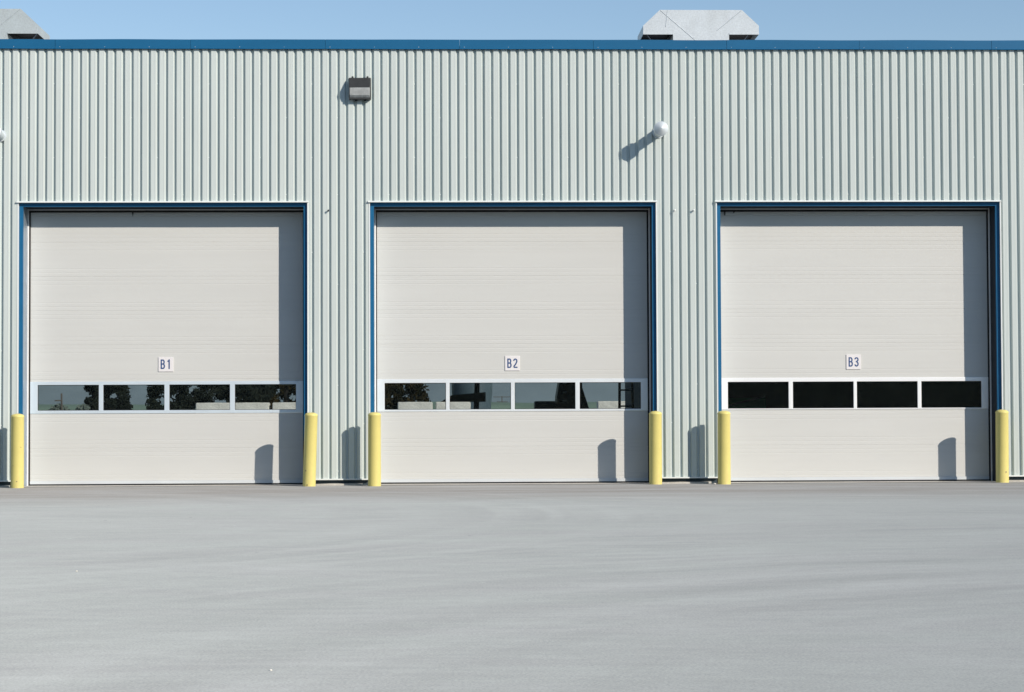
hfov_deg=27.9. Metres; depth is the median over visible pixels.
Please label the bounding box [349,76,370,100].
wall lamp
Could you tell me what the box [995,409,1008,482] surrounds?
bollard
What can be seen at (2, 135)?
exhaust vent
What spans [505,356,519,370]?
door sign
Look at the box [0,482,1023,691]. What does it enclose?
parking lot
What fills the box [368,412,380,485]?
bollard
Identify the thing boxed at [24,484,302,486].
pavement
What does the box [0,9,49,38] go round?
roof hood
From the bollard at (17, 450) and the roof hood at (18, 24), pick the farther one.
the roof hood at (18, 24)
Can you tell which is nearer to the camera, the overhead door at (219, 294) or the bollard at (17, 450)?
the bollard at (17, 450)
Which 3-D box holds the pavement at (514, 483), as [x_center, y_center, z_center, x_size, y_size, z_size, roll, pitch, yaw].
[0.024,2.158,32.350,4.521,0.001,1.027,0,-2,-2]
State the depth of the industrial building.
32.30 m
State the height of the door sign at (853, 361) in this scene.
0.233 m
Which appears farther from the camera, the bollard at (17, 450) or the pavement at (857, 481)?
the pavement at (857, 481)
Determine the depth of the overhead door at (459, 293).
32.47 m
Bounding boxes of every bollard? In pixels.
[11,414,23,487]
[303,412,317,486]
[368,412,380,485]
[649,411,661,484]
[717,411,730,483]
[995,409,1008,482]
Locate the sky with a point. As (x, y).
(974, 20)
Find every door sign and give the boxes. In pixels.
[158,357,172,371]
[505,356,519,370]
[846,355,860,368]
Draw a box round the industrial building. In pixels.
[0,39,1023,486]
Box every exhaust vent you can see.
[0,128,5,141]
[652,121,667,138]
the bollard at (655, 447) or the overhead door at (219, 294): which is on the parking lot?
the bollard at (655, 447)
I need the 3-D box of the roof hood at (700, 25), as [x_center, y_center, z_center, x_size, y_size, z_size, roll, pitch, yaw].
[3.229,-5.119,35.813,1.996,1.262,1.057,0,-2,-2]
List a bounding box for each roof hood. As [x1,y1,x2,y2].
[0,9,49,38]
[638,10,758,39]
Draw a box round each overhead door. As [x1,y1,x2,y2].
[30,212,302,484]
[377,208,647,483]
[720,208,988,481]
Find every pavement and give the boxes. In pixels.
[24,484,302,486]
[381,482,648,484]
[731,481,995,482]
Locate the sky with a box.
[0,0,1023,45]
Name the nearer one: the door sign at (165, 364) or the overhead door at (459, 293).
the door sign at (165, 364)
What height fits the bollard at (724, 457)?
1.133 m
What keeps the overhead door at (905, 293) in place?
in the industrial building
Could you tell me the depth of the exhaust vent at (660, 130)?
31.72 m
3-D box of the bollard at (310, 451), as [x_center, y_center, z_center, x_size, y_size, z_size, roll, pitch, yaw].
[-3.096,1.585,31.577,0.203,1.133,0.203,2,-2,-2]

